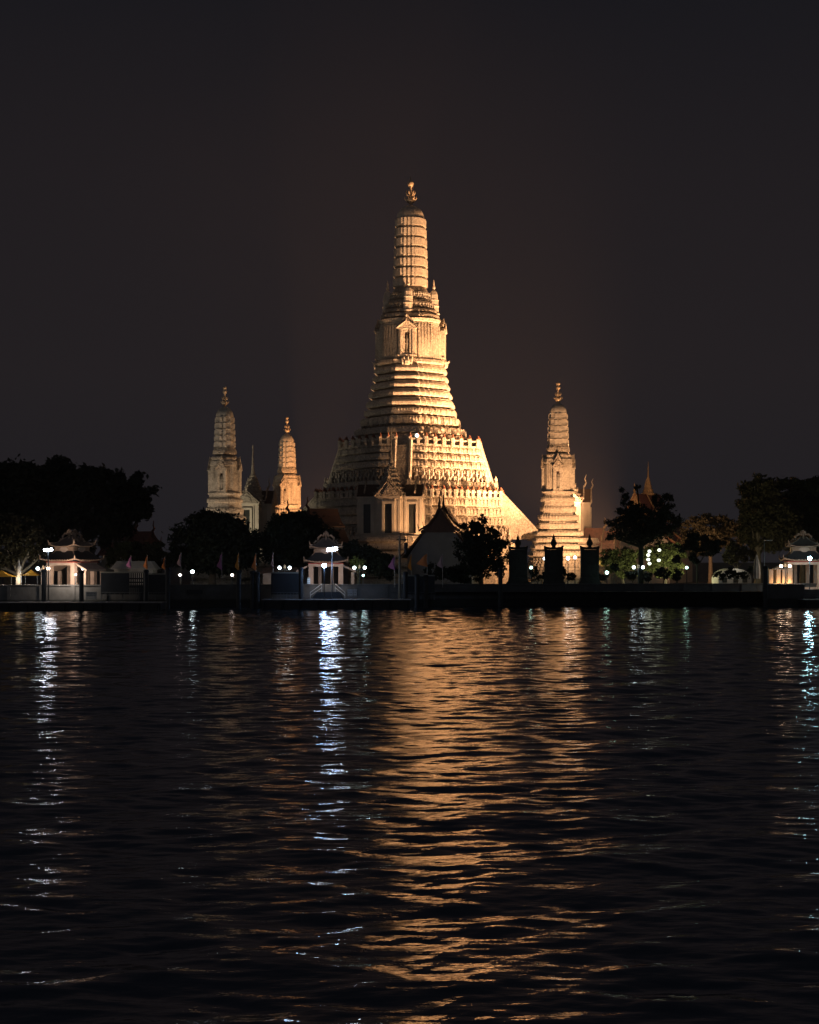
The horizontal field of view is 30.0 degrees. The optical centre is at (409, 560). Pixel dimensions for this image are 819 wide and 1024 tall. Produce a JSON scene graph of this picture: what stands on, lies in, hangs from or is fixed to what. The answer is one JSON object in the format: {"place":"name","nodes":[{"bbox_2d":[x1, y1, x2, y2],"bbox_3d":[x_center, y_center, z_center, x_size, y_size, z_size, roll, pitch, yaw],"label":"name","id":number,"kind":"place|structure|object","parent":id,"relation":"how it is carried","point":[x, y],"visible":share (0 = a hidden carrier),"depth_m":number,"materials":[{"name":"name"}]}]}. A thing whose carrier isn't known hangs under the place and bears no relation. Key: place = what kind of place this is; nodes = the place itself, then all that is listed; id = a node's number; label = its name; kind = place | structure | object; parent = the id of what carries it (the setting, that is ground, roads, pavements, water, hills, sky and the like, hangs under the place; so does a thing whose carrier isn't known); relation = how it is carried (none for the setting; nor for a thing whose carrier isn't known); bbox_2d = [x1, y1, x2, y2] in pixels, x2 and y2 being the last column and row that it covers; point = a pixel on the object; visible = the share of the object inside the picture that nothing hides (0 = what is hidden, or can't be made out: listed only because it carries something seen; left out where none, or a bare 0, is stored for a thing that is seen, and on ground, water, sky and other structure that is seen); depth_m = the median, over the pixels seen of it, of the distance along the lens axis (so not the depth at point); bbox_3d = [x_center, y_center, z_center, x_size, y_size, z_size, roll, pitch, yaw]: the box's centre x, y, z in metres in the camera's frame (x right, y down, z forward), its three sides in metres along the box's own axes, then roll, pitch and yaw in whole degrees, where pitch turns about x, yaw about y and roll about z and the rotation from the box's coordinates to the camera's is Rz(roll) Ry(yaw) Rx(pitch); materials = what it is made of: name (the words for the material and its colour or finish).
{"place":"outdoors","nodes":[
{"label":"outdoors","id":0,"kind":"place"},
{"bbox_2d":[110,561,161,583],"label":"shop house","id":1,"kind":"structure","parent":0,"point":[136,566],"depth_m":219.50,"materials":[{"name":"white paint"}]},
{"bbox_2d":[0,563,812,591],"bbox_3d":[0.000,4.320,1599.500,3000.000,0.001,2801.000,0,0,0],"label":"ground","id":2,"kind":"structure","parent":0,"point":[703,571],"depth_m":466.01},
{"bbox_2d":[0,570,15,576],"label":"market canopy","id":3,"kind":"object","parent":2,"relation":"on","point":[3,573],"visible":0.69,"depth_m":208.49,"materials":[{"name":"yellow fabric"}]},
{"bbox_2d":[16,559,21,584],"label":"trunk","id":4,"kind":"object","parent":2,"relation":"on","point":[18,566],"visible":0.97,"depth_m":208.72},
{"bbox_2d":[0,513,54,584],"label":"forked tree","id":5,"kind":"object","parent":2,"relation":"on","point":[15,539],"visible":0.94,"depth_m":213.19,"materials":[{"name":"green plant"}]},
{"bbox_2d":[20,570,39,584],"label":"market canopy","id":6,"kind":"object","parent":2,"relation":"on","point":[31,573],"visible":0.59,"depth_m":209.30,"materials":[{"name":"yellow fabric"}]},
{"bbox_2d":[0,454,67,584],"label":"broadleaf tree","id":7,"kind":"object","parent":2,"relation":"on","point":[22,487],"visible":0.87,"depth_m":237.68,"materials":[{"name":"green plant"}]},
{"bbox_2d":[22,454,113,584],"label":"broadleaf tree","id":8,"kind":"object","parent":2,"relation":"on","point":[74,500],"visible":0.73,"depth_m":240.86,"materials":[{"name":"green plant"}]},
{"bbox_2d":[39,529,105,584],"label":"pavilion","id":9,"kind":"structure","parent":2,"relation":"on","point":[69,547],"depth_m":207.89,"materials":[{"name":"paint"}]},
{"bbox_2d":[105,540,132,567],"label":"garden bush","id":10,"kind":"object","parent":2,"relation":"on","point":[121,550],"visible":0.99,"depth_m":223.57,"materials":[{"name":"green plant"}]},
{"bbox_2d":[82,466,161,571],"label":"broadleaf tree","id":11,"kind":"object","parent":2,"relation":"on","point":[130,499],"visible":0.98,"depth_m":240.82,"materials":[{"name":"green plant"}]},
{"bbox_2d":[97,521,166,571],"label":"monks hall","id":12,"kind":"structure","parent":2,"relation":"on","point":[142,537],"depth_m":262.55,"materials":[{"name":"brown paint"}]},
{"bbox_2d":[121,541,170,572],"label":"garden bush","id":13,"kind":"object","parent":2,"relation":"on","point":[140,552],"visible":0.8,"depth_m":225.19,"materials":[{"name":"green plant"}]},
{"bbox_2d":[161,507,263,583],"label":"round tree","id":14,"kind":"object","parent":2,"relation":"on","point":[207,538],"visible":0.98,"depth_m":223.91,"materials":[{"name":"green plant"}]},
{"bbox_2d":[190,386,257,583],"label":"corner tower","id":15,"kind":"structure","parent":2,"relation":"on","point":[224,469],"depth_m":256.15,"materials":[{"name":"stone"}]},
{"bbox_2d":[240,445,278,583],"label":"shrine hall","id":16,"kind":"structure","parent":2,"relation":"on","point":[259,505],"depth_m":283.54,"materials":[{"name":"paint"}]},
{"bbox_2d":[243,508,251,532],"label":"window","id":17,"kind":"structure","parent":16,"relation":"in","point":[247,513],"depth_m":281.22,"materials":[{"name":"paint"}]},
{"bbox_2d":[259,508,261,534],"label":"window","id":18,"kind":"structure","parent":16,"relation":"in","point":[260,509],"depth_m":283.21,"materials":[{"name":"paint"}]},
{"bbox_2d":[260,567,304,583],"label":"ticket booth","id":19,"kind":"object","parent":2,"relation":"on","point":[266,571],"visible":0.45,"depth_m":214.50,"materials":[{"name":"paint"}]},
{"bbox_2d":[273,417,301,514],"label":"corner tower","id":20,"kind":"structure","parent":2,"relation":"on","point":[288,482],"depth_m":311.40,"materials":[{"name":"stone"}]},
{"bbox_2d":[253,509,341,583],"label":"round tree","id":21,"kind":"object","parent":2,"relation":"on","point":[285,538],"visible":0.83,"depth_m":224.24,"materials":[{"name":"green plant"}]},
{"bbox_2d":[279,497,348,583],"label":"assembly hall","id":22,"kind":"structure","parent":2,"relation":"on","point":[331,518],"depth_m":241.81,"materials":[{"name":"brown paint"}]},
{"bbox_2d":[296,531,355,583],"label":"pavilion","id":23,"kind":"structure","parent":2,"relation":"on","point":[320,556],"depth_m":211.02,"materials":[{"name":"paint"}]},
{"bbox_2d":[310,584,344,598],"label":"landing steps","id":24,"kind":"structure","parent":2,"relation":"on","point":[328,595],"depth_m":204.46,"materials":[{"name":"paint"}]},
{"bbox_2d":[349,556,366,583],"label":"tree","id":25,"kind":"object","parent":2,"relation":"on","point":[355,561],"visible":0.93,"depth_m":215.89,"materials":[{"name":"green plant"}]},
{"bbox_2d":[353,564,365,583],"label":"twin globe lamp","id":26,"kind":"object","parent":2,"relation":"on","point":[359,567],"visible":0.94,"depth_m":212.94,"materials":[{"name":"glass"}]},
{"bbox_2d":[338,539,397,583],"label":"broadleaf tree","id":27,"kind":"object","parent":2,"relation":"on","point":[378,561],"visible":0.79,"depth_m":219.42,"materials":[{"name":"green plant"}]},
{"bbox_2d":[348,431,426,583],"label":"shrine hall","id":28,"kind":"structure","parent":2,"relation":"on","point":[390,508],"depth_m":251.68,"materials":[{"name":"stone"}]},
{"bbox_2d":[360,502,371,533],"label":"window","id":29,"kind":"structure","parent":28,"relation":"in","point":[366,507],"depth_m":253.00,"materials":[{"name":"glass"}]},
{"bbox_2d":[381,501,394,533],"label":"window","id":30,"kind":"structure","parent":28,"relation":"in","point":[387,506],"depth_m":250.73,"materials":[{"name":"paint"}]},
{"bbox_2d":[406,502,418,533],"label":"window","id":31,"kind":"structure","parent":28,"relation":"in","point":[411,507],"depth_m":252.20,"materials":[{"name":"glass"}]},
{"bbox_2d":[423,502,424,525],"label":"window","id":32,"kind":"structure","parent":28,"relation":"in","point":[423,502],"depth_m":253.87,"materials":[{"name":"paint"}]},
{"bbox_2d":[0,583,816,606],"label":"river wall","id":33,"kind":"structure","parent":2,"relation":"on","point":[218,595],"depth_m":210.53,"materials":[{"name":"concrete"}]},
{"bbox_2d":[44,548,52,601],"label":"floodlight mast","id":34,"kind":"object","parent":33,"relation":"on","point":[50,549],"visible":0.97,"depth_m":196.94,"materials":[{"name":"metal"}]},
{"bbox_2d":[86,592,96,596],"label":"sign board","id":35,"kind":"object","parent":33,"relation":"attached to","point":[91,594],"visible":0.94,"depth_m":200.50,"materials":[{"name":"grey"}]},
{"bbox_2d":[143,555,147,569],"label":"flag","id":36,"kind":"object","parent":33,"relation":"attached to","point":[145,565],"visible":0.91,"depth_m":205.95,"materials":[{"name":"orange fabric"}]},
{"bbox_2d":[217,554,221,569],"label":"flag","id":37,"kind":"object","parent":33,"relation":"attached to","point":[219,565],"visible":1,"depth_m":206.95,"materials":[{"name":"purple fabric"}]},
{"bbox_2d":[235,552,238,569],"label":"flag","id":38,"kind":"object","parent":33,"relation":"attached to","point":[237,565],"visible":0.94,"depth_m":206.96,"materials":[{"name":"orange fabric"}]},
{"bbox_2d":[388,556,394,569],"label":"flag","id":39,"kind":"object","parent":33,"relation":"attached to","point":[391,565],"visible":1,"depth_m":207.95,"materials":[{"name":"purple fabric"}]},
{"bbox_2d":[408,553,411,574],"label":"flag","id":40,"kind":"object","parent":33,"relation":"attached to","point":[410,565],"visible":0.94,"depth_m":207.97,"materials":[{"name":"orange fabric"}]},
{"bbox_2d":[417,554,426,566],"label":"flag","id":41,"kind":"object","parent":33,"relation":"attached to","point":[423,561],"visible":0.94,"depth_m":207.94,"materials":[{"name":"orange fabric"}]},
{"bbox_2d":[437,554,442,586],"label":"flag","id":42,"kind":"object","parent":33,"relation":"attached to","point":[440,563],"visible":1,"depth_m":207.97,"materials":[{"name":"grey fabric"}]},
{"bbox_2d":[301,176,538,583],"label":"central tower","id":43,"kind":"structure","parent":2,"relation":"on","point":[410,396],"depth_m":276.98,"materials":[{"name":"stone"}]},
{"bbox_2d":[398,494,478,583],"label":"assembly hall","id":44,"kind":"structure","parent":2,"relation":"on","point":[435,538],"depth_m":226.55,"materials":[{"name":"grey paint"}]},
{"bbox_2d":[423,563,480,583],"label":"garden bush","id":45,"kind":"object","parent":2,"relation":"on","point":[452,574],"visible":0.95,"depth_m":215.11,"materials":[{"name":"green plant"}]},
{"bbox_2d":[450,513,511,583],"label":"broadleaf tree","id":46,"kind":"object","parent":2,"relation":"on","point":[475,548],"visible":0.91,"depth_m":218.24,"materials":[{"name":"green plant"}]},
{"bbox_2d":[506,535,529,583],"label":"stone stele","id":47,"kind":"object","parent":2,"relation":"on","point":[517,566],"visible":0.97,"depth_m":216.68,"materials":[{"name":"black stone"}]},
{"bbox_2d":[528,566,544,583],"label":"shrub","id":48,"kind":"object","parent":2,"relation":"on","point":[535,571],"visible":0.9,"depth_m":217.26,"materials":[{"name":"green plant"}]},
{"bbox_2d":[542,534,565,583],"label":"stone stele","id":49,"kind":"object","parent":2,"relation":"on","point":[553,566],"visible":0.97,"depth_m":216.68,"materials":[{"name":"black stone"}]},
{"bbox_2d":[527,382,585,583],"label":"corner tower","id":50,"kind":"structure","parent":2,"relation":"on","point":[558,517],"depth_m":249.48,"materials":[{"name":"stone"}]},
{"bbox_2d":[528,476,605,583],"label":"shrine hall","id":51,"kind":"structure","parent":2,"relation":"on","point":[583,501],"depth_m":277.74,"materials":[{"name":"paint"}]},
{"bbox_2d":[563,566,576,583],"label":"shrub","id":52,"kind":"object","parent":2,"relation":"on","point":[571,576],"visible":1,"depth_m":217.26,"materials":[{"name":"green plant"}]},
{"bbox_2d":[578,534,601,583],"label":"stone stele","id":53,"kind":"object","parent":2,"relation":"on","point":[589,566],"visible":1,"depth_m":216.68,"materials":[{"name":"black stone"}]},
{"bbox_2d":[583,517,619,583],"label":"side chapel","id":54,"kind":"structure","parent":2,"relation":"on","point":[600,534],"depth_m":275.41,"materials":[{"name":"white paint"}]},
{"bbox_2d":[599,573,609,581],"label":"shrub","id":55,"kind":"object","parent":2,"relation":"on","point":[602,577],"visible":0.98,"depth_m":217.55,"materials":[{"name":"green plant"}]},
{"bbox_2d":[610,562,618,583],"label":"clipped bush","id":56,"kind":"object","parent":2,"relation":"on","point":[614,567],"visible":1,"depth_m":216.89,"materials":[{"name":"green plant"}]},
{"bbox_2d":[599,546,637,583],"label":"garden tree","id":57,"kind":"object","parent":2,"relation":"on","point":[626,561],"visible":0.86,"depth_m":231.33,"materials":[{"name":"green plant"}]},
{"bbox_2d":[623,570,637,583],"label":"clipped bush","id":58,"kind":"object","parent":2,"relation":"on","point":[632,575],"visible":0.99,"depth_m":216.93,"materials":[{"name":"green plant"}]},
{"bbox_2d":[603,484,684,583],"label":"sparse tree","id":59,"kind":"object","parent":2,"relation":"on","point":[638,526],"visible":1,"depth_m":221.57,"materials":[{"name":"green plant"}]},
{"bbox_2d":[642,571,651,583],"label":"clipped bush","id":60,"kind":"object","parent":2,"relation":"on","point":[646,576],"visible":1,"depth_m":216.75,"materials":[{"name":"green plant"}]},
{"bbox_2d":[608,466,691,582],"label":"ordination hall","id":61,"kind":"structure","parent":2,"relation":"on","point":[646,495],"depth_m":292.69,"materials":[{"name":"brown paint"}]},
{"bbox_2d":[636,540,687,582],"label":"garden tree","id":62,"kind":"object","parent":2,"relation":"on","point":[667,552],"visible":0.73,"depth_m":231.36,"materials":[{"name":"green plant"}]},
{"bbox_2d":[654,566,671,582],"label":"clipped bush","id":63,"kind":"object","parent":2,"relation":"on","point":[661,572],"visible":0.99,"depth_m":216.54,"materials":[{"name":"green plant"}]},
{"bbox_2d":[671,555,680,582],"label":"clipped bush","id":64,"kind":"object","parent":2,"relation":"on","point":[675,559],"visible":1,"depth_m":216.87,"materials":[{"name":"green plant"}]},
{"bbox_2d":[671,569,682,582],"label":"clipped bush","id":65,"kind":"object","parent":2,"relation":"on","point":[677,575],"visible":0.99,"depth_m":216.64,"materials":[{"name":"green plant"}]},
{"bbox_2d":[674,532,726,582],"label":"tree","id":66,"kind":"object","parent":2,"relation":"on","point":[708,547],"depth_m":217.34,"materials":[{"name":"green plant"}]},
{"bbox_2d":[678,512,747,582],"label":"broadleaf tree","id":67,"kind":"object","parent":2,"relation":"on","point":[726,530],"visible":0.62,"depth_m":274.02,"materials":[{"name":"green plant"}]},
{"bbox_2d":[712,566,752,582],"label":"garden bush","id":68,"kind":"object","parent":2,"relation":"on","point":[733,573],"visible":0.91,"depth_m":216.90,"materials":[{"name":"green plant"}]},
{"bbox_2d":[722,541,756,568],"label":"garden bush","id":69,"kind":"object","parent":2,"relation":"on","point":[732,550],"visible":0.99,"depth_m":227.79,"materials":[{"name":"green plant"}]},
{"bbox_2d":[753,554,760,590],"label":"closed parasol","id":70,"kind":"object","parent":2,"relation":"on","point":[756,572],"visible":1,"depth_m":213.72,"materials":[{"name":"white fabric"}]},
{"bbox_2d":[734,472,804,582],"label":"broadleaf tree","id":71,"kind":"object","parent":2,"relation":"on","point":[766,512],"visible":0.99,"depth_m":245.15,"materials":[{"name":"green plant"}]},
{"bbox_2d":[768,569,773,582],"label":"colonnade pillar","id":72,"kind":"structure","parent":2,"relation":"on","point":[770,575],"depth_m":216.12,"materials":[{"name":"paint"}]},
{"bbox_2d":[775,569,780,582],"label":"colonnade pillar","id":73,"kind":"structure","parent":2,"relation":"on","point":[778,575],"depth_m":216.12,"materials":[{"name":"paint"}]},
{"bbox_2d":[781,569,786,582],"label":"colonnade pillar","id":74,"kind":"structure","parent":2,"relation":"on","point":[782,575],"depth_m":216.12,"materials":[{"name":"paint"}]},
{"bbox_2d":[772,530,818,588],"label":"pavilion","id":75,"kind":"structure","parent":2,"relation":"on","point":[802,548],"depth_m":216.31,"materials":[{"name":"paint"}]},
{"bbox_2d":[776,475,818,582],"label":"broadleaf tree","id":76,"kind":"object","parent":2,"relation":"on","point":[802,495],"visible":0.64,"depth_m":248.51,"materials":[{"name":"green plant"}]},
{"bbox_2d":[808,556,811,588],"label":"floodlight mast","id":77,"kind":"object","parent":2,"relation":"on","point":[809,558],"visible":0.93,"depth_m":210.94,"materials":[{"name":"metal"}]},
{"bbox_2d":[803,589,818,598],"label":"landing steps","id":78,"kind":"structure","parent":2,"relation":"on","point":[811,594],"depth_m":208.94,"materials":[{"name":"concrete"}]},
{"bbox_2d":[0,605,818,1023],"bbox_3d":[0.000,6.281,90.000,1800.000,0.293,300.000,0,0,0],"label":"river","id":79,"kind":"structure","parent":0,"point":[490,815],"depth_m":37.48,"materials":[{"name":"black liquid"}]},
{"bbox_2d":[41,569,46,601],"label":"mooring pile","id":80,"kind":"object","parent":79,"relation":"in","point":[43,571],"visible":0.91,"depth_m":198.74,"materials":[{"name":"paint"}]},
{"bbox_2d":[79,570,83,601],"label":"mooring pile","id":81,"kind":"object","parent":79,"relation":"in","point":[81,585],"visible":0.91,"depth_m":198.77,"materials":[{"name":"paint"}]},
{"bbox_2d":[0,602,165,610],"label":"pontoon","id":82,"kind":"object","parent":79,"relation":"on","point":[14,606],"visible":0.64,"depth_m":192.00,"materials":[{"name":"black"}]},
{"bbox_2d":[100,572,143,599],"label":"pier shelter","id":83,"kind":"object","parent":79,"relation":"on","point":[115,582],"visible":0.9,"depth_m":203.15,"materials":[{"name":"grey metal"}]},
{"bbox_2d":[143,570,148,601],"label":"mooring pile","id":84,"kind":"object","parent":79,"relation":"in","point":[146,572],"visible":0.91,"depth_m":199.72,"materials":[{"name":"paint"}]},
{"bbox_2d":[148,573,165,599],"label":"pier shelter","id":85,"kind":"object","parent":79,"relation":"on","point":[156,583],"visible":0.72,"depth_m":203.15,"materials":[{"name":"grey metal"}]},
{"bbox_2d":[165,568,170,608],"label":"mooring pile","id":86,"kind":"object","parent":79,"relation":"in","point":[167,570],"visible":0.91,"depth_m":198.74,"materials":[{"name":"paint"}]},
{"bbox_2d":[236,570,240,607],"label":"mooring pile","id":87,"kind":"object","parent":79,"relation":"in","point":[238,588],"visible":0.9,"depth_m":199.74,"materials":[{"name":"paint"}]},
{"bbox_2d":[255,572,259,607],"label":"mooring pile","id":88,"kind":"object","parent":79,"relation":"in","point":[257,589],"visible":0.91,"depth_m":200.74,"materials":[{"name":"paint"}]},
{"bbox_2d":[270,572,298,598],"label":"pier shelter","id":89,"kind":"object","parent":79,"relation":"on","point":[285,583],"visible":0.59,"depth_m":203.15,"materials":[{"name":"blue"}]},
{"bbox_2d":[298,568,303,598],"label":"mooring pile","id":90,"kind":"object","parent":79,"relation":"in","point":[300,570],"visible":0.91,"depth_m":200.72,"materials":[{"name":"paint"}]},
{"bbox_2d":[262,599,410,608],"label":"pontoon","id":91,"kind":"object","parent":79,"relation":"on","point":[333,603],"visible":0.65,"depth_m":198.00,"materials":[{"name":"black"}]},
{"bbox_2d":[322,563,325,598],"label":"floodlight mast","id":92,"kind":"object","parent":91,"relation":"on","point":[324,565],"visible":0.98,"depth_m":199.94,"materials":[{"name":"metal"}]},
{"bbox_2d":[327,547,337,598],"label":"floodlight mast","id":93,"kind":"object","parent":91,"relation":"on","point":[332,549],"visible":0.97,"depth_m":200.45,"materials":[{"name":"metal"}]},
{"bbox_2d":[396,536,407,598],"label":"utility pole","id":94,"kind":"object","parent":79,"relation":"in","point":[399,567],"visible":0.92,"depth_m":206.88,"materials":[{"name":"grey concrete"}]},
{"bbox_2d":[403,572,407,598],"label":"mooring pile","id":95,"kind":"object","parent":79,"relation":"in","point":[405,585],"visible":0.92,"depth_m":201.74,"materials":[{"name":"paint"}]},
{"bbox_2d":[414,574,419,607],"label":"mooring pile","id":96,"kind":"object","parent":79,"relation":"in","point":[416,576],"visible":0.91,"depth_m":202.74,"materials":[{"name":"paint"}]},
{"bbox_2d":[408,575,434,599],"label":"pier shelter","id":97,"kind":"object","parent":79,"relation":"on","point":[431,584],"visible":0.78,"depth_m":204.15,"materials":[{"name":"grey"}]},
{"bbox_2d":[498,568,502,606],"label":"mooring pile","id":98,"kind":"object","parent":79,"relation":"in","point":[500,587],"visible":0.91,"depth_m":203.74,"materials":[{"name":"paint"}]},
{"bbox_2d":[763,566,767,606],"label":"mooring pile","id":99,"kind":"object","parent":79,"relation":"in","point":[765,586],"visible":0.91,"depth_m":205.76,"materials":[{"name":"paint"}]},
{"bbox_2d":[762,584,805,605],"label":"pier platform","id":100,"kind":"structure","parent":79,"relation":"in","point":[785,594],"depth_m":209.00,"materials":[{"name":"concrete"}]},
{"bbox_2d":[798,599,818,606],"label":"pontoon","id":101,"kind":"object","parent":79,"relation":"on","point":[808,602],"visible":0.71,"depth_m":205.00,"materials":[{"name":"black"}]},
{"bbox_2d":[0,0,818,562],"label":"sky","id":102,"kind":"structure","parent":0,"point":[618,200],"materials":[{"name":"black"}]},
{"bbox_2d":[712,568,751,582],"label":"domed building","id":103,"kind":"structure","parent":0,"point":[725,580],"depth_m":222.00,"materials":[{"name":"white paint"}]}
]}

